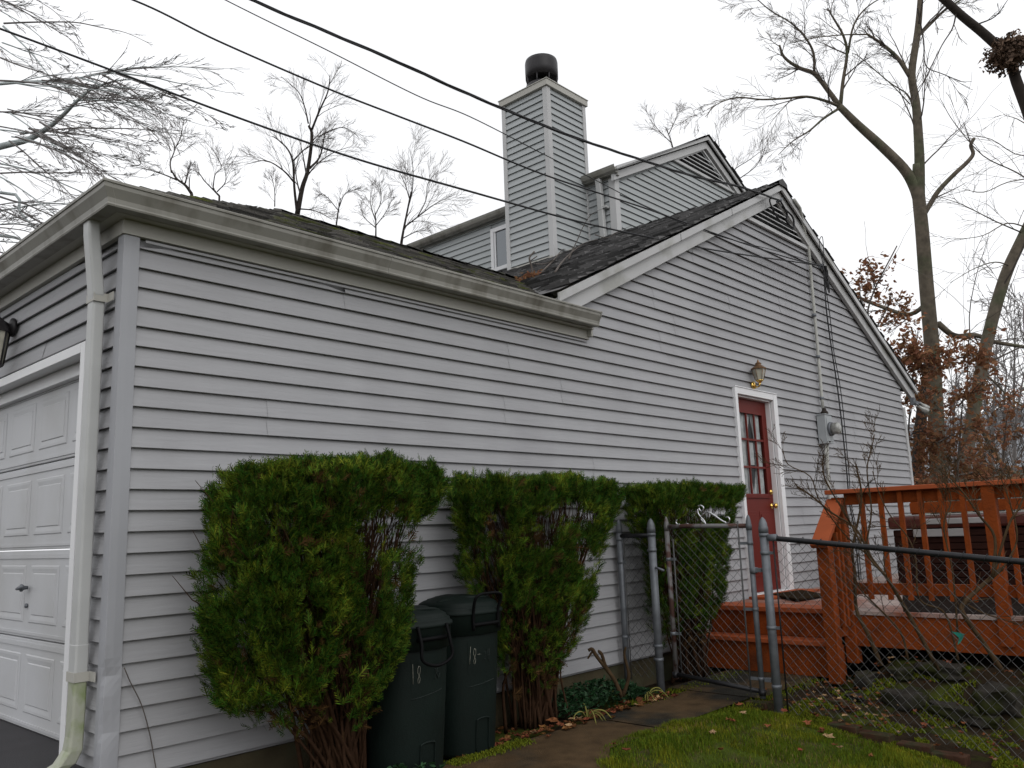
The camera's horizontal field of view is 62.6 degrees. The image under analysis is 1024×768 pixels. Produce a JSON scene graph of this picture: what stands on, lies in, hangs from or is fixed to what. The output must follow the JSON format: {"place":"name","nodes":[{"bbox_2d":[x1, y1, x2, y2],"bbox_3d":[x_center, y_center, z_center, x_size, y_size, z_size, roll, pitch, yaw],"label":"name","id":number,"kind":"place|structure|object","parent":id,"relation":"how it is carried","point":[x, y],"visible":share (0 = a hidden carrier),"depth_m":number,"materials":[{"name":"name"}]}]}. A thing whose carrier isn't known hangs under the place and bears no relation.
{"place":"outdoors","nodes":[
{"label":"outdoors","id":0,"kind":"place"},
{"bbox_2d":[0,720,84,767],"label":"driveway","id":1,"kind":"structure","parent":0,"point":[21,747],"depth_m":4.33,"materials":[{"name":"concrete"}]},
{"bbox_2d":[0,0,243,253],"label":"bare tree","id":2,"kind":"object","parent":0,"point":[50,126],"visible":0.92,"depth_m":7.74,"materials":[{"name":"grey plant"}]},
{"bbox_2d":[0,0,1023,551],"label":"sky","id":3,"kind":"structure","parent":0,"point":[617,55],"materials":[{"name":"white"}]},
{"bbox_2d":[443,669,816,767],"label":"garden path","id":4,"kind":"structure","parent":0,"point":[576,746],"depth_m":5.36,"materials":[{"name":"concrete"}]},
{"bbox_2d":[387,761,446,767],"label":"groundcover plant","id":5,"kind":"object","parent":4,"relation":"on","point":[422,765],"visible":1,"depth_m":4.31,"materials":[{"name":"green plant"}]},
{"bbox_2d":[443,637,1023,767],"bbox_3d":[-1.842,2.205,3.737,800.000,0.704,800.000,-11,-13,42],"label":"ground","id":6,"kind":"structure","parent":0,"point":[979,759],"depth_m":6.04,"materials":[{"name":"soil"}]},
{"bbox_2d":[116,110,209,195],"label":"bare tree","id":7,"kind":"object","parent":6,"relation":"on","point":[171,170],"visible":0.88,"depth_m":22.23,"materials":[{"name":"grey plant"}]},
{"bbox_2d":[182,130,247,200],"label":"bare tree","id":8,"kind":"object","parent":6,"relation":"on","point":[216,159],"visible":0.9,"depth_m":24.88,"materials":[{"name":"grey plant"}]},
{"bbox_2d":[221,55,373,220],"bbox_3d":[-5.998,-2.209,24.755,4.668,15.923,2.822,5,-12,-34],"label":"bare tree","id":9,"kind":"object","parent":6,"relation":"on","point":[298,201],"visible":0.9,"depth_m":25.90,"materials":[{"name":"brown plant"}]},
{"bbox_2d":[173,447,452,767],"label":"arborvitae shrub","id":10,"kind":"object","parent":6,"relation":"on","point":[323,664],"visible":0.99,"depth_m":4.01,"materials":[{"name":"green plant"}]},
{"bbox_2d":[259,166,369,224],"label":"bare tree","id":11,"kind":"object","parent":6,"relation":"on","point":[319,191],"visible":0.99,"depth_m":25.04,"materials":[{"name":"grey plant"}]},
{"bbox_2d":[352,162,402,235],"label":"bare tree","id":12,"kind":"object","parent":6,"relation":"on","point":[374,184],"visible":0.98,"depth_m":27.18,"materials":[{"name":"grey plant"}]},
{"bbox_2d":[362,605,453,767],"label":"trash can","id":13,"kind":"object","parent":6,"relation":"on","point":[406,724],"visible":0.6,"depth_m":4.42,"materials":[{"name":"green plastic"}]},
{"bbox_2d":[383,122,473,243],"bbox_3d":[-2.169,-0.952,22.965,2.625,12.559,2.776,0,-10,-9],"label":"bare tree","id":14,"kind":"object","parent":6,"relation":"on","point":[407,214],"visible":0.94,"depth_m":23.82,"materials":[{"name":"grey plant"}]},
{"bbox_2d":[0,53,917,767],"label":"house","id":15,"kind":"structure","parent":6,"relation":"on","point":[168,349],"depth_m":5.46,"materials":[{"name":"grey plastic"}]},
{"bbox_2d":[0,317,16,367],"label":"wall lantern","id":16,"kind":"object","parent":15,"relation":"attached to","point":[7,330],"depth_m":5.19,"materials":[{"name":"black metal"}]},
{"bbox_2d":[0,379,78,741],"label":"garage door","id":17,"kind":"structure","parent":15,"relation":"in","point":[38,432],"depth_m":4.94,"materials":[{"name":"metal"}]},
{"bbox_2d":[124,667,155,767],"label":"dry stem","id":18,"kind":"object","parent":15,"relation":"attached to","point":[144,715],"visible":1,"depth_m":3.95,"materials":[{"name":"brown plant"}]},
{"bbox_2d":[0,28,821,266],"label":"phone line","id":19,"kind":"object","parent":15,"relation":"attached to","point":[218,110],"visible":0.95,"depth_m":6.08,"materials":[{"name":"black rubber"}]},
{"bbox_2d":[132,0,822,265],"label":"phone line","id":20,"kind":"object","parent":15,"relation":"attached to","point":[266,62],"visible":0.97,"depth_m":6.14,"materials":[{"name":"black rubber"}]},
{"bbox_2d":[490,224,506,270],"bbox_3d":[-0.038,-2.228,13.468,0.825,0.740,0.049,-11,-13,42],"label":"upper window","id":21,"kind":"structure","parent":15,"relation":"in","point":[497,235],"depth_m":13.65,"materials":[{"name":"white glass"}]},
{"bbox_2d":[249,0,780,201],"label":"power line","id":22,"kind":"object","parent":15,"relation":"attached to","point":[445,83],"visible":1,"depth_m":6.38,"materials":[{"name":"black rubber"}]},
{"bbox_2d":[225,0,818,264],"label":"phone line","id":23,"kind":"object","parent":15,"relation":"attached to","point":[475,119],"visible":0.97,"depth_m":6.24,"materials":[{"name":"black rubber"}]},
{"bbox_2d":[514,251,542,281],"bbox_3d":[0.175,-1.235,8.899,0.286,0.379,0.321,-11,-13,42],"label":"roof debris","id":24,"kind":"object","parent":15,"relation":"on","point":[528,275],"visible":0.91,"depth_m":8.88,"materials":[{"name":"brown plant"}]},
{"bbox_2d":[534,209,629,272],"bbox_3d":[0.433,-1.603,10.024,1.348,1.647,3.091,-7,-11,24],"label":"fallen branch","id":25,"kind":"object","parent":15,"relation":"on","point":[562,261],"visible":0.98,"depth_m":10.38,"materials":[{"name":"brown wood"}]},
{"bbox_2d":[751,359,765,388],"bbox_3d":[2.645,-0.108,9.009,0.165,0.316,0.165,-11,-13,42],"label":"wall lantern","id":26,"kind":"object","parent":15,"relation":"attached to","point":[758,369],"depth_m":8.98,"materials":[{"name":"gold metal"}]},
{"bbox_2d":[738,398,780,591],"bbox_3d":[2.575,1.162,8.907,0.113,2.012,0.775,-12,-14,46],"label":"side door","id":27,"kind":"structure","parent":15,"relation":"in","point":[760,503],"depth_m":9.00,"materials":[{"name":"red paint"}]},
{"bbox_2d":[793,198,824,408],"bbox_3d":[3.644,-0.983,10.292,0.068,2.560,0.545,-8,-12,30],"label":"service conduit","id":28,"kind":"object","parent":15,"relation":"attached to","point":[821,397],"visible":0.98,"depth_m":10.42,"materials":[{"name":"metal"}]},
{"bbox_2d":[769,198,861,579],"bbox_3d":[3.666,0.096,10.049,0.157,4.505,1.795,-11,-13,42],"label":"cable bundle","id":29,"kind":"object","parent":15,"relation":"attached to","point":[823,268],"visible":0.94,"depth_m":10.59,"materials":[{"name":"black rubber"}]},
{"bbox_2d":[816,408,841,444],"bbox_3d":[3.827,0.497,10.116,0.236,0.437,0.220,-11,-13,42],"label":"electric meter","id":30,"kind":"object","parent":15,"relation":"attached to","point":[828,429],"visible":0.98,"depth_m":10.07,"materials":[{"name":"metal"}]},
{"bbox_2d":[824,444,836,583],"bbox_3d":[3.800,1.537,9.986,0.066,1.657,0.092,-11,-13,42],"label":"ground conduit","id":31,"kind":"object","parent":15,"relation":"attached to","point":[827,467],"visible":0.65,"depth_m":10.07,"materials":[{"name":"plastic"}]},
{"bbox_2d":[910,397,929,413],"bbox_3d":[6.053,0.325,12.460,0.285,0.264,0.161,-3,-10,3],"label":"floodlight","id":32,"kind":"object","parent":15,"relation":"attached to","point":[924,408],"visible":1,"depth_m":12.45,"materials":[{"name":"metal"}]},
{"bbox_2d":[418,591,502,758],"bbox_3d":[-0.306,1.715,5.054,0.552,0.924,0.520,-11,-13,42],"label":"trash can","id":33,"kind":"object","parent":6,"relation":"on","point":[470,697],"visible":0.81,"depth_m":4.87,"materials":[{"name":"green plastic"}]},
{"bbox_2d":[443,466,626,733],"bbox_3d":[0.215,1.428,5.669,0.700,1.727,1.723,-11,-13,42],"label":"arborvitae shrub","id":34,"kind":"object","parent":6,"relation":"on","point":[532,633],"visible":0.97,"depth_m":5.44,"materials":[{"name":"green plant"}]},
{"bbox_2d":[572,703,611,722],"bbox_3d":[0.544,2.192,5.602,0.242,0.087,0.366,-5,-10,16],"label":"strap leaf plant","id":35,"kind":"object","parent":6,"relation":"on","point":[592,712],"visible":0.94,"depth_m":5.57,"materials":[{"name":"green plant"}]},
{"bbox_2d":[552,674,656,717],"bbox_3d":[0.614,2.217,6.061,0.410,0.200,1.075,-11,-13,42],"label":"groundcover plant","id":36,"kind":"object","parent":6,"relation":"on","point":[634,691],"visible":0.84,"depth_m":5.95,"materials":[{"name":"green plant"}]},
{"bbox_2d":[587,647,629,697],"bbox_3d":[0.691,2.055,6.002,0.305,0.358,0.083,-2,-10,-1],"label":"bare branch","id":37,"kind":"object","parent":36,"relation":"on","point":[601,661],"visible":1,"depth_m":5.99,"materials":[{"name":"brown wood"}]},
{"bbox_2d":[616,518,664,696],"bbox_3d":[1.001,1.747,6.594,0.368,1.370,0.068,-11,-13,42],"label":"chain link fence","id":38,"kind":"object","parent":6,"relation":"on","point":[650,534],"visible":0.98,"depth_m":6.57,"materials":[{"name":"metal"}]},
{"bbox_2d":[645,687,668,701],"bbox_3d":[1.064,2.277,6.168,0.170,0.078,0.282,-4,-10,13],"label":"strap leaf plant","id":39,"kind":"object","parent":6,"relation":"on","point":[649,693],"visible":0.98,"depth_m":6.17,"materials":[{"name":"green plant"}]},
{"bbox_2d":[617,477,745,683],"bbox_3d":[1.509,1.635,7.083,0.615,1.714,1.692,-11,-13,42],"label":"arborvitae shrub","id":40,"kind":"object","parent":6,"relation":"on","point":[674,497],"visible":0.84,"depth_m":6.89,"materials":[{"name":"green plant"}]},
{"bbox_2d":[634,99,791,182],"bbox_3d":[7.426,-2.229,29.192,5.516,16.544,2.326,-4,-10,12],"label":"bare tree","id":41,"kind":"object","parent":6,"relation":"on","point":[679,109],"visible":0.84,"depth_m":30.17,"materials":[{"name":"grey plant"}]},
{"bbox_2d":[444,666,1023,767],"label":"moss","id":42,"kind":"object","parent":6,"relation":"on","point":[1004,760],"visible":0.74,"depth_m":5.65,"materials":[{"name":"green plant"}]},
{"bbox_2d":[456,656,1023,766],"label":"fallen leaves","id":43,"kind":"object","parent":6,"relation":"on","point":[554,719],"visible":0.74,"depth_m":5.62,"materials":[{"name":"brown plant"}]},
{"bbox_2d":[744,699,771,709],"bbox_3d":[1.736,2.271,5.938,0.162,0.058,0.104,-11,-13,42],"label":"edging brick","id":44,"kind":"object","parent":6,"relation":"on","point":[760,704],"visible":0.67,"depth_m":5.90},
{"bbox_2d":[529,656,997,759],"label":"pale leaf litter","id":45,"kind":"object","parent":6,"relation":"on","point":[713,731],"visible":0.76,"depth_m":5.63,"materials":[{"name":"beige plant"}]},
{"bbox_2d":[795,682,816,689],"bbox_3d":[2.298,2.370,6.598,0.100,0.058,0.200,0,-10,-9],"label":"edging brick","id":46,"kind":"object","parent":6,"relation":"on","point":[811,687],"visible":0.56,"depth_m":6.51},
{"bbox_2d":[825,698,847,705],"bbox_3d":[2.358,2.329,6.128,0.100,0.058,0.140,4,-12,-31],"label":"edging brick","id":47,"kind":"object","parent":6,"relation":"on","point":[832,701],"visible":0.48,"depth_m":6.10,"materials":[{"name":"brown brick"}]},
{"bbox_2d":[663,0,1023,513],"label":"bare tree","id":48,"kind":"object","parent":6,"relation":"on","point":[914,178],"visible":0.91,"depth_m":16.92,"materials":[{"name":"grey plant"}]},
{"bbox_2d":[827,721,862,733],"bbox_3d":[2.194,2.275,5.548,0.100,0.058,0.200,7,-14,-43],"label":"edging brick","id":49,"kind":"object","parent":6,"relation":"on","point":[854,728],"visible":0.66,"depth_m":5.51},
{"bbox_2d":[837,703,862,712],"bbox_3d":[2.414,2.322,6.008,0.100,0.058,0.140,4,-12,-31],"label":"edging brick","id":50,"kind":"object","parent":6,"relation":"on","point":[848,708],"visible":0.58,"depth_m":5.98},
{"bbox_2d":[845,692,865,700],"bbox_3d":[2.571,2.340,6.293,0.144,0.048,0.111,-11,-13,42],"label":"rock","id":51,"kind":"object","parent":6,"relation":"on","point":[852,697],"visible":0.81,"depth_m":6.27,"materials":[{"name":"grey stone"}]},
{"bbox_2d":[845,654,869,667],"bbox_3d":[3.058,2.483,7.519,0.262,0.133,0.278,-11,-13,42],"label":"rock","id":52,"kind":"object","parent":6,"relation":"on","point":[865,658],"visible":0.16,"depth_m":7.43,"materials":[{"name":"black stone"}]},
{"bbox_2d":[706,479,1023,684],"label":"deck","id":53,"kind":"structure","parent":6,"relation":"on","point":[990,504],"depth_m":6.77,"materials":[{"name":"brown wood"}]},
{"bbox_2d":[773,590,820,600],"bbox_3d":[2.816,2.076,8.281,0.444,0.018,1.031,-2,-10,-1],"label":"doormat","id":54,"kind":"object","parent":53,"relation":"on","point":[797,594],"visible":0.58,"depth_m":8.16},
{"bbox_2d":[888,511,1023,584],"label":"hot tub","id":55,"kind":"object","parent":53,"relation":"on","point":[956,535],"visible":0.56,"depth_m":8.16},
{"bbox_2d":[853,669,879,690],"bbox_3d":[2.719,2.290,6.463,0.192,0.160,0.205,-11,-13,42],"label":"rock","id":56,"kind":"object","parent":6,"relation":"on","point":[864,679],"visible":0.66,"depth_m":6.41,"materials":[{"name":"grey stone"}]},
{"bbox_2d":[858,729,894,742],"bbox_3d":[2.349,2.276,5.418,0.100,0.058,0.200,8,-14,-44],"label":"edging brick","id":57,"kind":"object","parent":6,"relation":"on","point":[878,736],"visible":0.79,"depth_m":5.38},
{"bbox_2d":[840,221,927,364],"bbox_3d":[6.491,-0.225,14.454,1.314,5.475,1.885,-8,-11,29],"label":"oak sapling","id":58,"kind":"object","parent":6,"relation":"on","point":[866,288],"visible":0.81,"depth_m":14.58,"materials":[{"name":"brown plant"}]},
{"bbox_2d":[754,405,1023,671],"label":"bare bush","id":59,"kind":"object","parent":6,"relation":"on","point":[977,589],"visible":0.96,"depth_m":5.83,"materials":[{"name":"brown plant"}]},
{"bbox_2d":[951,631,964,643],"bbox_3d":[2.916,1.658,5.492,0.092,0.087,0.003,-1,-10,-7],"label":"ribbon","id":60,"kind":"object","parent":59,"relation":"attached to","point":[959,635],"visible":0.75,"depth_m":5.50,"materials":[{"name":"teal plastic"}]},
{"bbox_2d":[758,517,1023,761],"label":"chain link fence","id":61,"kind":"object","parent":6,"relation":"on","point":[765,536],"visible":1,"depth_m":5.42,"materials":[{"name":"metal"}]},
{"bbox_2d":[655,505,771,698],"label":"gate","id":62,"kind":"structure","parent":61,"relation":"attached to","point":[760,678],"depth_m":6.13,"materials":[{"name":"metal"}]},
{"bbox_2d":[886,664,916,680],"bbox_3d":[2.960,2.186,6.366,0.214,0.113,0.197,-11,-13,42],"label":"rock","id":63,"kind":"object","parent":6,"relation":"on","point":[904,669],"visible":0.88,"depth_m":6.31,"materials":[{"name":"grey stone"}]},
{"bbox_2d":[880,686,929,711],"bbox_3d":[2.857,2.302,6.126,0.337,0.171,0.266,-11,-13,42],"label":"rock","id":64,"kind":"object","parent":6,"relation":"on","point":[915,699],"visible":0.82,"depth_m":6.05,"materials":[{"name":"grey stone"}]},
{"bbox_2d":[896,740,934,754],"bbox_3d":[2.518,2.273,5.248,0.202,0.058,0.104,-11,-13,42],"label":"edging brick","id":65,"kind":"object","parent":6,"relation":"on","point":[921,747],"visible":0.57,"depth_m":5.22,"materials":[{"name":"brown brick"}]},
{"bbox_2d":[892,323,977,484],"bbox_3d":[6.803,0.747,13.880,1.448,3.342,2.168,-4,-10,9],"label":"oak sapling","id":66,"kind":"object","parent":6,"relation":"on","point":[920,358],"visible":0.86,"depth_m":13.74,"materials":[{"name":"brown plant"}]},
{"bbox_2d":[914,660,966,680],"bbox_3d":[3.193,2.123,6.252,0.359,0.115,0.265,-11,-13,42],"label":"rock","id":67,"kind":"object","parent":6,"relation":"on","point":[953,674],"visible":0.84,"depth_m":6.17,"materials":[{"name":"grey stone"}]},
{"bbox_2d":[876,65,1023,512],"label":"bare tree","id":68,"kind":"object","parent":6,"relation":"on","point":[1002,285],"visible":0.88,"depth_m":16.39,"materials":[{"name":"grey plant"}]},
{"bbox_2d":[930,750,970,766],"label":"edging brick","id":69,"kind":"object","parent":6,"relation":"on","point":[963,759],"visible":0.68,"depth_m":5.06,"materials":[{"name":"brown brick"}]},
{"bbox_2d":[905,317,996,484],"bbox_3d":[9.088,0.980,18.499,1.541,5.105,2.874,1,-10,-19],"label":"bare tree","id":70,"kind":"object","parent":6,"relation":"on","point":[917,417],"visible":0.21,"depth_m":18.91,"materials":[{"name":"brown plant"}]},
{"bbox_2d":[904,386,999,482],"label":"tree","id":71,"kind":"object","parent":6,"relation":"on","point":[947,429],"visible":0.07,"depth_m":29.95,"materials":[{"name":"brown plant"}]},
{"bbox_2d":[927,699,981,723],"bbox_3d":[3.085,2.295,5.897,0.396,0.114,0.209,-11,-13,42],"label":"rock","id":72,"kind":"object","parent":6,"relation":"on","point":[958,713],"visible":0.81,"depth_m":5.84,"materials":[{"name":"grey stone"}]},
{"bbox_2d":[911,336,1001,477],"bbox_3d":[14.632,1.200,27.598,2.489,5.922,3.692,2,-11,-21],"label":"tree","id":73,"kind":"object","parent":6,"relation":"on","point":[958,387],"visible":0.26,"depth_m":27.90,"materials":[{"name":"brown plant"}]},
{"bbox_2d":[900,0,1023,118],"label":"bare tree","id":74,"kind":"object","parent":6,"relation":"on","point":[983,33],"visible":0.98,"depth_m":7.46,"materials":[{"name":"brown plant"}]},
{"bbox_2d":[978,28,1023,78],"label":"squirrel nest","id":75,"kind":"object","parent":74,"relation":"in","point":[1011,50],"visible":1,"depth_m":7.37,"materials":[{"name":"brown plant"}]},
{"bbox_2d":[913,327,1013,512],"bbox_3d":[7.357,0.791,13.682,1.626,3.187,2.233,-8,-12,31],"label":"oak sapling","id":76,"kind":"object","parent":6,"relation":"on","point":[976,355],"visible":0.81,"depth_m":13.37,"materials":[{"name":"brown plant"}]},
{"bbox_2d":[907,409,1023,513],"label":"neighbour house","id":77,"kind":"structure","parent":6,"relation":"on","point":[999,446],"depth_m":33.87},
{"bbox_2d":[928,334,1023,511],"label":"tree","id":78,"kind":"object","parent":6,"relation":"on","point":[1004,389],"visible":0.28,"depth_m":21.98,"materials":[{"name":"brown plant"}]},
{"bbox_2d":[944,321,1023,475],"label":"tree","id":79,"kind":"object","parent":6,"relation":"on","point":[996,350],"visible":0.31,"depth_m":23.98,"materials":[{"name":"brown plant"}]},
{"bbox_2d":[945,345,1022,511],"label":"tree","id":80,"kind":"object","parent":6,"relation":"on","point":[964,407],"visible":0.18,"depth_m":26.93,"materials":[{"name":"brown plant"}]},
{"bbox_2d":[966,713,1002,729],"bbox_3d":[3.222,2.300,5.740,0.235,0.095,0.171,-11,-13,42],"label":"rock","id":81,"kind":"object","parent":6,"relation":"on","point":[982,721],"visible":0.88,"depth_m":5.68,"materials":[{"name":"grey stone"}]},
{"bbox_2d":[958,345,1023,480],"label":"tree","id":82,"kind":"object","parent":6,"relation":"on","point":[997,411],"visible":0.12,"depth_m":24.93,"materials":[{"name":"brown plant"}]},
{"bbox_2d":[959,258,1023,446],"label":"tree","id":83,"kind":"object","parent":6,"relation":"on","point":[1009,310],"visible":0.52,"depth_m":24.12,"materials":[{"name":"brown plant"}]},
{"bbox_2d":[967,384,1023,511],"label":"oak sapling","id":84,"kind":"object","parent":6,"relation":"on","point":[1012,414],"visible":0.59,"depth_m":14.40,"materials":[{"name":"brown plant"}]},
{"bbox_2d":[967,278,1023,510],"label":"tree","id":85,"kind":"object","parent":6,"relation":"on","point":[1014,353],"visible":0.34,"depth_m":25.99,"materials":[{"name":"brown plant"}]},
{"bbox_2d":[967,254,1023,422],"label":"tree","id":86,"kind":"object","parent":6,"relation":"on","point":[1013,340],"visible":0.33,"depth_m":25.37,"materials":[{"name":"brown plant"}]},
{"bbox_2d":[971,681,1023,717],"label":"rock","id":87,"kind":"object","parent":6,"relation":"on","point":[1014,708],"visible":0.85,"depth_m":5.74,"materials":[{"name":"grey stone"}]},
{"bbox_2d":[982,351,1023,510],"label":"tree","id":88,"kind":"object","parent":6,"relation":"on","point":[1015,418],"visible":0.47,"depth_m":20.99,"materials":[{"name":"brown plant"}]},
{"bbox_2d":[594,706,965,767],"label":"lawn","id":89,"kind":"structure","parent":0,"point":[724,751],"depth_m":4.80,"materials":[{"name":"plant"}]},
{"bbox_2d":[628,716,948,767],"bbox_3d":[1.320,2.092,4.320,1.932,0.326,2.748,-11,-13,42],"label":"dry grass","id":90,"kind":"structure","parent":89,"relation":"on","point":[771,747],"depth_m":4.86,"materials":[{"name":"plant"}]}
]}

